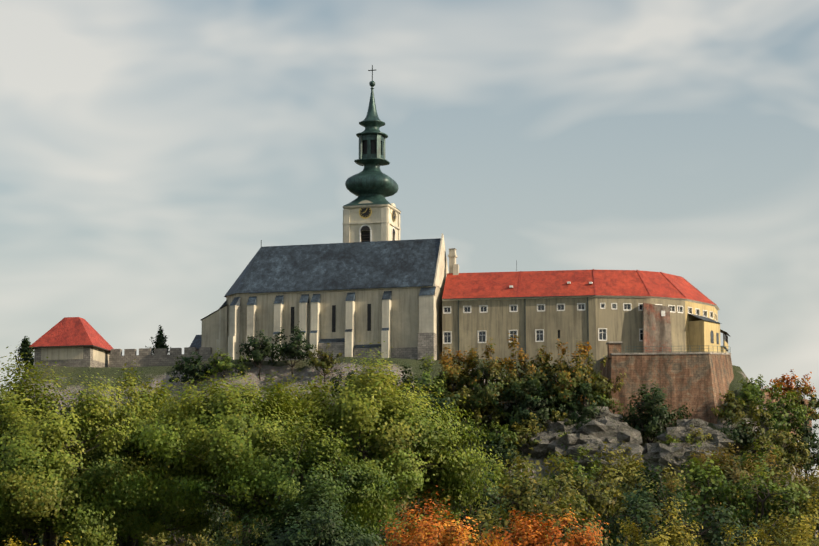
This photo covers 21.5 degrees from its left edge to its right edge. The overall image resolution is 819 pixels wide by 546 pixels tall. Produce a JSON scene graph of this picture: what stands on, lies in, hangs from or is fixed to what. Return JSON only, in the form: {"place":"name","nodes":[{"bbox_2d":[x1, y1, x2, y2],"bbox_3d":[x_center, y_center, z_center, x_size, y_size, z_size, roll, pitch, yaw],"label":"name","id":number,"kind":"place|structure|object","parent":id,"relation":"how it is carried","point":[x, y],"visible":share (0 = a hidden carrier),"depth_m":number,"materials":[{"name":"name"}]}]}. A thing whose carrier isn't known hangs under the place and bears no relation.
{"place":"outdoors","nodes":[
{"label":"outdoors","id":0,"kind":"place"},
{"bbox_2d":[343,65,400,242],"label":"cathedral tower","id":1,"kind":"structure","parent":0,"point":[371,213],"depth_m":409.15,"materials":[{"name":"green metal"}]},
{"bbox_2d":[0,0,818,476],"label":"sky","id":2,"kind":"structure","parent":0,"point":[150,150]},
{"bbox_2d":[1,357,818,545],"bbox_3d":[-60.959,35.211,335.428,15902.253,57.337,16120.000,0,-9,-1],"label":"terrain","id":3,"kind":"structure","parent":0,"point":[304,369],"depth_m":387.68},
{"bbox_2d":[10,335,33,376],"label":"conifer tree","id":4,"kind":"object","parent":3,"relation":"on","point":[24,349],"visible":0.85,"depth_m":416.66,"materials":[{"name":"green plant"}]},
{"bbox_2d":[4,532,75,545],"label":"bush","id":5,"kind":"object","parent":3,"relation":"on","point":[14,544],"visible":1,"depth_m":101.20,"materials":[{"name":"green plant"}]},
{"bbox_2d":[22,522,64,544],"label":"bush","id":6,"kind":"object","parent":3,"relation":"on","point":[41,538],"depth_m":180.37,"materials":[{"name":"green plant"}]},
{"bbox_2d":[22,536,118,545],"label":"bush","id":7,"kind":"object","parent":3,"relation":"on","point":[40,541],"visible":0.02,"depth_m":168.05,"materials":[{"name":"green plant"}]},
{"bbox_2d":[29,317,113,366],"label":"building","id":8,"kind":"structure","parent":3,"relation":"on","point":[77,342],"depth_m":404.72,"materials":[{"name":"red tile"}]},
{"bbox_2d":[0,346,175,545],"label":"tree","id":9,"kind":"object","parent":3,"relation":"on","point":[52,484],"visible":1,"depth_m":143.59,"materials":[{"name":"green plant"}]},
{"bbox_2d":[117,373,177,422],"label":"tree","id":10,"kind":"object","parent":3,"relation":"on","point":[145,391],"visible":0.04,"depth_m":323.06,"materials":[{"name":"green plant"}]},
{"bbox_2d":[72,359,238,545],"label":"tree","id":11,"kind":"object","parent":3,"relation":"on","point":[148,520],"visible":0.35,"depth_m":151.62,"materials":[{"name":"green plant"}]},
{"bbox_2d":[145,325,170,354],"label":"conifer tree","id":12,"kind":"object","parent":3,"relation":"on","point":[160,339],"visible":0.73,"depth_m":421.30,"materials":[{"name":"green plant"}]},
{"bbox_2d":[109,347,217,367],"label":"curtain wall","id":13,"kind":"structure","parent":3,"relation":"on","point":[145,357],"depth_m":407.81,"materials":[{"name":"grey stone"}]},
{"bbox_2d":[141,501,222,545],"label":"tree","id":14,"kind":"object","parent":3,"relation":"on","point":[161,541],"visible":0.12,"depth_m":174.54,"materials":[{"name":"green plant"}]},
{"bbox_2d":[168,351,215,384],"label":"bush","id":15,"kind":"object","parent":3,"relation":"on","point":[195,365],"visible":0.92,"depth_m":387.53,"materials":[{"name":"green plant"}]},
{"bbox_2d":[164,476,252,545],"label":"tree","id":16,"kind":"object","parent":3,"relation":"on","point":[222,525],"visible":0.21,"depth_m":203.16,"materials":[{"name":"green plant"}]},
{"bbox_2d":[203,348,249,377],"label":"bush","id":17,"kind":"object","parent":3,"relation":"on","point":[220,366],"visible":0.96,"depth_m":385.44,"materials":[{"name":"green plant"}]},
{"bbox_2d":[198,510,262,545],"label":"tree","id":18,"kind":"object","parent":3,"relation":"on","point":[235,533],"visible":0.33,"depth_m":174.30,"materials":[{"name":"green plant"}]},
{"bbox_2d":[123,368,338,545],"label":"tree","id":19,"kind":"object","parent":3,"relation":"on","point":[221,421],"visible":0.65,"depth_m":144.32,"materials":[{"name":"green plant"}]},
{"bbox_2d":[208,480,280,545],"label":"tree","id":20,"kind":"object","parent":3,"relation":"on","point":[255,524],"depth_m":204.62,"materials":[{"name":"green plant"}]},
{"bbox_2d":[236,330,282,379],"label":"tree","id":21,"kind":"object","parent":3,"relation":"on","point":[258,353],"visible":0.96,"depth_m":386.85,"materials":[{"name":"green plant"}]},
{"bbox_2d":[245,374,294,411],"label":"tree","id":22,"kind":"object","parent":3,"relation":"on","point":[272,389],"visible":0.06,"depth_m":328.65,"materials":[{"name":"green plant"}]},
{"bbox_2d":[171,406,407,532],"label":"tree","id":23,"kind":"object","parent":3,"relation":"on","point":[273,482],"visible":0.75,"depth_m":141.48,"materials":[{"name":"green plant"}]},
{"bbox_2d":[194,469,389,545],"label":"dark tree","id":24,"kind":"object","parent":3,"relation":"on","point":[298,531],"visible":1,"depth_m":131.46,"materials":[{"name":"green plant"}]},
{"bbox_2d":[269,326,318,374],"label":"tree","id":25,"kind":"object","parent":3,"relation":"on","point":[292,350],"visible":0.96,"depth_m":386.95,"materials":[{"name":"green plant"}]},
{"bbox_2d":[287,374,356,406],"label":"tree","id":26,"kind":"object","parent":3,"relation":"on","point":[315,387],"visible":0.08,"depth_m":324.32,"materials":[{"name":"green plant"}]},
{"bbox_2d":[190,233,456,362],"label":"cathedral","id":27,"kind":"structure","parent":3,"relation":"on","point":[344,298],"depth_m":400.02,"materials":[{"name":"paint"}]},
{"bbox_2d":[308,343,342,383],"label":"tree","id":28,"kind":"object","parent":3,"relation":"on","point":[326,363],"visible":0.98,"depth_m":383.94,"materials":[{"name":"green plant"}]},
{"bbox_2d":[329,370,370,397],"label":"bush","id":29,"kind":"object","parent":3,"relation":"on","point":[339,378],"visible":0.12,"depth_m":372.61,"materials":[{"name":"green plant"}]},
{"bbox_2d":[221,340,507,535],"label":"tree","id":30,"kind":"object","parent":3,"relation":"on","point":[407,442],"visible":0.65,"depth_m":148.57,"materials":[{"name":"green plant"}]},
{"bbox_2d":[316,499,413,538],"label":"tree","id":31,"kind":"object","parent":3,"relation":"on","point":[400,508],"depth_m":212.84,"materials":[{"name":"orange plant"}]},
{"bbox_2d":[314,506,425,545],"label":"tree","id":32,"kind":"object","parent":3,"relation":"on","point":[383,528],"visible":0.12,"depth_m":168.38,"materials":[{"name":"orange plant"}]},
{"bbox_2d":[385,363,428,405],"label":"tree","id":33,"kind":"object","parent":3,"relation":"on","point":[405,380],"visible":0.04,"depth_m":369.64,"materials":[{"name":"green plant"}]},
{"bbox_2d":[390,375,438,502],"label":"tree","id":34,"kind":"object","parent":3,"relation":"on","point":[426,384],"visible":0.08,"depth_m":328.99,"materials":[{"name":"green plant"}]},
{"bbox_2d":[383,509,463,545],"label":"tree","id":35,"kind":"object","parent":3,"relation":"on","point":[426,520],"visible":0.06,"depth_m":171.36,"materials":[{"name":"orange plant"}]},
{"bbox_2d":[390,481,459,535],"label":"tree","id":36,"kind":"object","parent":3,"relation":"on","point":[408,497],"visible":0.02,"depth_m":217.74,"materials":[{"name":"orange plant"}]},
{"bbox_2d":[403,352,448,402],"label":"tree","id":37,"kind":"object","parent":3,"relation":"on","point":[437,384],"visible":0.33,"depth_m":369.76,"materials":[{"name":"green plant"}]},
{"bbox_2d":[407,500,453,532],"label":"tree","id":38,"kind":"object","parent":3,"relation":"on","point":[425,514],"visible":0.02,"depth_m":230.84,"materials":[{"name":"orange plant"}]},
{"bbox_2d":[419,391,462,430],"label":"tree","id":39,"kind":"object","parent":3,"relation":"on","point":[446,403],"visible":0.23,"depth_m":364.06,"materials":[{"name":"green plant"}]},
{"bbox_2d":[431,392,459,423],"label":"shrub","id":40,"kind":"object","parent":3,"relation":"on","point":[435,397],"visible":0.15,"depth_m":365.98,"materials":[{"name":"green plant"}]},
{"bbox_2d":[376,486,518,545],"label":"orange tree","id":41,"kind":"object","parent":3,"relation":"on","point":[428,536],"visible":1,"depth_m":107.46,"materials":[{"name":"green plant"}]},
{"bbox_2d":[432,346,482,407],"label":"bush","id":42,"kind":"object","parent":3,"relation":"on","point":[455,378],"visible":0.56,"depth_m":371.59,"materials":[{"name":"green plant"}]},
{"bbox_2d":[434,499,492,519],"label":"tree","id":43,"kind":"object","parent":3,"relation":"on","point":[437,512],"depth_m":211.27,"materials":[{"name":"orange plant"}]},
{"bbox_2d":[442,475,493,518],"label":"tree","id":44,"kind":"object","parent":3,"relation":"on","point":[466,496],"visible":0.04,"depth_m":236.15,"materials":[{"name":"green plant"}]},
{"bbox_2d":[437,370,502,428],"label":"bush","id":45,"kind":"object","parent":3,"relation":"on","point":[461,403],"visible":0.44,"depth_m":368.79,"materials":[{"name":"green plant"}]},
{"bbox_2d":[456,417,486,444],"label":"shrub","id":46,"kind":"object","parent":3,"relation":"on","point":[472,425],"visible":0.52,"depth_m":364.11,"materials":[{"name":"green plant"}]},
{"bbox_2d":[409,465,538,544],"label":"tree","id":47,"kind":"object","parent":3,"relation":"on","point":[489,495],"visible":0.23,"depth_m":204.14,"materials":[{"name":"green plant"}]},
{"bbox_2d":[459,405,509,434],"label":"shrub","id":48,"kind":"object","parent":3,"relation":"on","point":[487,421],"visible":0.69,"depth_m":367.59,"materials":[{"name":"green plant"}]},
{"bbox_2d":[460,337,510,417],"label":"tree","id":49,"kind":"object","parent":3,"relation":"on","point":[491,389],"visible":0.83,"depth_m":369.68,"materials":[{"name":"green plant"}]},
{"bbox_2d":[472,420,518,449],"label":"shrub","id":50,"kind":"object","parent":3,"relation":"on","point":[500,433],"visible":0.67,"depth_m":360.07,"materials":[{"name":"green plant"}]},
{"bbox_2d":[435,491,556,545],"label":"tree","id":51,"kind":"object","parent":3,"relation":"on","point":[486,522],"visible":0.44,"depth_m":172.31,"materials":[{"name":"orange plant"}]},
{"bbox_2d":[485,455,511,471],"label":"shrub","id":52,"kind":"object","parent":3,"relation":"on","point":[503,462],"visible":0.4,"depth_m":355.14,"materials":[{"name":"green plant"}]},
{"bbox_2d":[476,436,521,459],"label":"shrub","id":53,"kind":"object","parent":3,"relation":"on","point":[498,446],"visible":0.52,"depth_m":356.82,"materials":[{"name":"green plant"}]},
{"bbox_2d":[491,409,513,425],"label":"shrub","id":54,"kind":"object","parent":3,"relation":"on","point":[501,416],"visible":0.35,"depth_m":368.71,"materials":[{"name":"green plant"}]},
{"bbox_2d":[465,456,540,529],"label":"tree","id":55,"kind":"object","parent":3,"relation":"on","point":[500,473],"visible":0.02,"depth_m":245.71,"materials":[{"name":"green plant"}]},
{"bbox_2d":[495,445,523,474],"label":"tree","id":56,"kind":"object","parent":3,"relation":"on","point":[506,456],"visible":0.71,"depth_m":355.06,"materials":[{"name":"green plant"}]},
{"bbox_2d":[485,333,536,416],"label":"tree","id":57,"kind":"object","parent":3,"relation":"on","point":[519,378],"visible":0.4,"depth_m":370.31,"materials":[{"name":"green plant"}]},
{"bbox_2d":[499,423,546,457],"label":"shrub","id":58,"kind":"object","parent":3,"relation":"on","point":[522,433],"visible":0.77,"depth_m":359.46,"materials":[{"name":"green plant"}]},
{"bbox_2d":[466,442,593,538],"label":"tree","id":59,"kind":"object","parent":3,"relation":"on","point":[519,500],"visible":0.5,"depth_m":203.51,"materials":[{"name":"green plant"}]},
{"bbox_2d":[514,412,545,438],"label":"shrub","id":60,"kind":"object","parent":3,"relation":"on","point":[530,425],"visible":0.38,"depth_m":362.73,"materials":[{"name":"green plant"}]},
{"bbox_2d":[492,375,572,431],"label":"tree","id":61,"kind":"object","parent":3,"relation":"on","point":[523,410],"visible":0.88,"depth_m":365.52,"materials":[{"name":"green plant"}]},
{"bbox_2d":[509,475,574,516],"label":"tree","id":62,"kind":"object","parent":3,"relation":"on","point":[542,488],"visible":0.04,"depth_m":240.50,"materials":[{"name":"green plant"}]},
{"bbox_2d":[476,504,609,545],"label":"orange tree","id":63,"kind":"object","parent":3,"relation":"on","point":[534,536],"visible":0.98,"depth_m":113.81,"materials":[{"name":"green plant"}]},
{"bbox_2d":[519,339,569,409],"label":"tree","id":64,"kind":"object","parent":3,"relation":"on","point":[546,372],"visible":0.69,"depth_m":370.53,"materials":[{"name":"green plant"}]},
{"bbox_2d":[474,470,619,545],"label":"tree","id":65,"kind":"object","parent":3,"relation":"on","point":[547,511],"visible":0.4,"depth_m":172.38,"materials":[{"name":"green plant"}]},
{"bbox_2d":[536,409,575,432],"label":"shrub","id":66,"kind":"object","parent":3,"relation":"on","point":[561,418],"visible":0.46,"depth_m":364.18,"materials":[{"name":"green plant"}]},
{"bbox_2d":[547,441,601,494],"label":"tree","id":67,"kind":"object","parent":3,"relation":"on","point":[580,471],"visible":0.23,"depth_m":266.76,"materials":[{"name":"green plant"}]},
{"bbox_2d":[553,339,598,415],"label":"tree","id":68,"kind":"object","parent":3,"relation":"on","point":[573,375],"visible":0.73,"depth_m":368.01,"materials":[{"name":"green plant"}]},
{"bbox_2d":[555,380,608,429],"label":"tree","id":69,"kind":"object","parent":3,"relation":"on","point":[589,408],"visible":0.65,"depth_m":365.38,"materials":[{"name":"green plant"}]},
{"bbox_2d":[537,441,631,544],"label":"tree","id":70,"kind":"object","parent":3,"relation":"on","point":[596,501],"visible":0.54,"depth_m":214.26,"materials":[{"name":"green plant"}]},
{"bbox_2d":[442,260,730,385],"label":"castle building","id":71,"kind":"structure","parent":3,"relation":"on","point":[597,310],"depth_m":392.23,"materials":[{"name":"paint"}]},
{"bbox_2d":[557,475,630,543],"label":"tree","id":72,"kind":"object","parent":3,"relation":"on","point":[616,496],"visible":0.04,"depth_m":227.56,"materials":[{"name":"green plant"}]},
{"bbox_2d":[585,353,626,410],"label":"tree","id":73,"kind":"object","parent":3,"relation":"on","point":[600,385],"visible":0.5,"depth_m":374.61,"materials":[{"name":"green plant"}]},
{"bbox_2d":[590,392,626,416],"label":"shrub","id":74,"kind":"object","parent":3,"relation":"on","point":[611,403],"visible":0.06,"depth_m":373.35,"materials":[{"name":"green plant"}]},
{"bbox_2d":[570,498,684,545],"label":"tree","id":75,"kind":"object","parent":3,"relation":"on","point":[612,537],"visible":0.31,"depth_m":182.12,"materials":[{"name":"green plant"}]},
{"bbox_2d":[521,404,745,475],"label":"rock outcrops","id":76,"kind":"object","parent":3,"relation":"on","point":[610,429],"visible":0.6,"depth_m":359.00,"materials":[{"name":"grey stone"}]},
{"bbox_2d":[587,447,686,544],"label":"tree","id":77,"kind":"object","parent":3,"relation":"on","point":[629,473],"visible":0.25,"depth_m":250.80,"materials":[{"name":"green plant"}]},
{"bbox_2d":[587,457,703,545],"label":"tree","id":78,"kind":"object","parent":3,"relation":"on","point":[643,505],"visible":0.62,"depth_m":203.93,"materials":[{"name":"green plant"}]},
{"bbox_2d":[613,380,692,442],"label":"tree","id":79,"kind":"object","parent":3,"relation":"on","point":[658,420],"visible":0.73,"depth_m":368.20,"materials":[{"name":"green plant"}]},
{"bbox_2d":[616,488,702,545],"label":"green tree","id":80,"kind":"object","parent":3,"relation":"on","point":[666,540],"visible":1,"depth_m":108.25,"materials":[{"name":"green plant"}]},
{"bbox_2d":[643,476,717,538],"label":"tree","id":81,"kind":"object","parent":3,"relation":"on","point":[671,486],"visible":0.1,"depth_m":231.48,"materials":[{"name":"green plant"}]},
{"bbox_2d":[662,433,701,446],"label":"shrub","id":82,"kind":"object","parent":3,"relation":"on","point":[669,441],"visible":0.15,"depth_m":356.92,"materials":[{"name":"green plant"}]},
{"bbox_2d":[670,424,712,443],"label":"shrub","id":83,"kind":"object","parent":3,"relation":"on","point":[698,434],"visible":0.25,"depth_m":358.71,"materials":[{"name":"green plant"}]},
{"bbox_2d":[647,453,753,540],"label":"tree","id":84,"kind":"object","parent":3,"relation":"on","point":[703,480],"visible":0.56,"depth_m":209.81,"materials":[{"name":"green plant"}]},
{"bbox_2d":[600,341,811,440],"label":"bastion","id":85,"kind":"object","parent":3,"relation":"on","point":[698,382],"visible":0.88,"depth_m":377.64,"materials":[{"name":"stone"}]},
{"bbox_2d":[662,436,763,544],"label":"tree","id":86,"kind":"object","parent":3,"relation":"on","point":[734,477],"visible":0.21,"depth_m":256.61,"materials":[{"name":"green plant"}]},
{"bbox_2d":[648,491,780,545],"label":"tree","id":87,"kind":"object","parent":3,"relation":"on","point":[718,538],"visible":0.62,"depth_m":172.44,"materials":[{"name":"green plant"}]},
{"bbox_2d":[690,523,760,545],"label":"olive tree","id":88,"kind":"object","parent":3,"relation":"on","point":[735,544],"visible":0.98,"depth_m":113.33,"materials":[{"name":"green plant"}]},
{"bbox_2d":[711,390,746,426],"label":"tree","id":89,"kind":"object","parent":3,"relation":"on","point":[731,410],"visible":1,"depth_m":372.42,"materials":[{"name":"green plant"}]},
{"bbox_2d":[724,456,741,478],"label":"shrub","id":90,"kind":"object","parent":3,"relation":"on","point":[733,462],"visible":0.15,"depth_m":353.30,"materials":[{"name":"green plant"}]},
{"bbox_2d":[717,415,759,454],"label":"tree","id":91,"kind":"object","parent":3,"relation":"on","point":[744,435],"visible":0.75,"depth_m":361.17,"materials":[{"name":"green plant"}]},
{"bbox_2d":[713,483,785,544],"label":"tree","id":92,"kind":"object","parent":3,"relation":"on","point":[749,519],"depth_m":220.81,"materials":[{"name":"green plant"}]},
{"bbox_2d":[736,376,768,414],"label":"tree","id":93,"kind":"object","parent":3,"relation":"on","point":[748,394],"visible":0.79,"depth_m":376.60,"materials":[{"name":"green plant"}]},
{"bbox_2d":[730,404,776,456],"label":"tree","id":94,"kind":"object","parent":3,"relation":"on","point":[754,418],"visible":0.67,"depth_m":361.74,"materials":[{"name":"green plant"}]},
{"bbox_2d":[737,374,770,399],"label":"tree","id":95,"kind":"object","parent":3,"relation":"on","point":[759,390],"visible":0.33,"depth_m":383.46,"materials":[{"name":"green plant"}]},
{"bbox_2d":[704,454,817,541],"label":"tree","id":96,"kind":"object","parent":3,"relation":"on","point":[763,495],"visible":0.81,"depth_m":208.23,"materials":[{"name":"green plant"}]},
{"bbox_2d":[732,439,789,475],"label":"tree","id":97,"kind":"object","parent":3,"relation":"on","point":[754,457],"visible":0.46,"depth_m":353.09,"materials":[{"name":"green plant"}]},
{"bbox_2d":[741,379,813,443],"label":"tree","id":98,"kind":"object","parent":3,"relation":"on","point":[779,407],"visible":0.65,"depth_m":376.13,"materials":[{"name":"green plant"}]},
{"bbox_2d":[736,445,818,533],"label":"tree","id":99,"kind":"object","parent":3,"relation":"on","point":[768,460],"visible":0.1,"depth_m":246.63,"materials":[{"name":"green plant"}]},
{"bbox_2d":[760,446,794,482],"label":"shrub","id":100,"kind":"object","parent":3,"relation":"on","point":[785,464],"visible":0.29,"depth_m":353.49,"materials":[{"name":"green plant"}]},
{"bbox_2d":[739,491,818,545],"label":"tree","id":101,"kind":"object","parent":3,"relation":"on","point":[786,526],"visible":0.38,"depth_m":176.13,"materials":[{"name":"green plant"}]},
{"bbox_2d":[747,492,818,545],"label":"olive tree","id":102,"kind":"object","parent":3,"relation":"on","point":[804,539],"visible":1,"depth_m":116.76,"materials":[{"name":"green plant"}]},
{"bbox_2d":[749,465,818,544],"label":"tree","id":103,"kind":"object","parent":3,"relation":"on","point":[815,488],"visible":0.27,"depth_m":211.71,"materials":[{"name":"green plant"}]},
{"bbox_2d":[759,429,815,469],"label":"tree","id":104,"kind":"object","parent":3,"relation":"on","point":[782,439],"visible":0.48,"depth_m":364.40,"materials":[{"name":"green plant"}]},
{"bbox_2d":[764,369,815,449],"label":"tree","id":105,"kind":"object","parent":3,"relation":"on","point":[787,384],"visible":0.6,"depth_m":390.80,"materials":[{"name":"plant"}]},
{"bbox_2d":[783,442,810,480],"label":"tree","id":106,"kind":"object","parent":3,"relation":"on","point":[804,452],"visible":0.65,"depth_m":364.63,"materials":[{"name":"green plant"}]},
{"bbox_2d":[782,412,818,477],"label":"tree","id":107,"kind":"object","parent":3,"relation":"on","point":[808,435],"visible":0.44,"depth_m":380.91,"materials":[{"name":"green plant"}]},
{"bbox_2d":[784,378,818,482],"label":"tree","id":108,"kind":"object","parent":3,"relation":"on","point":[814,402],"visible":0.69,"depth_m":384.77,"materials":[{"name":"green plant"}]},
{"bbox_2d":[788,439,818,490],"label":"tree","id":109,"kind":"object","parent":3,"relation":"on","point":[814,458],"visible":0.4,"depth_m":382.06,"materials":[{"name":"green plant"}]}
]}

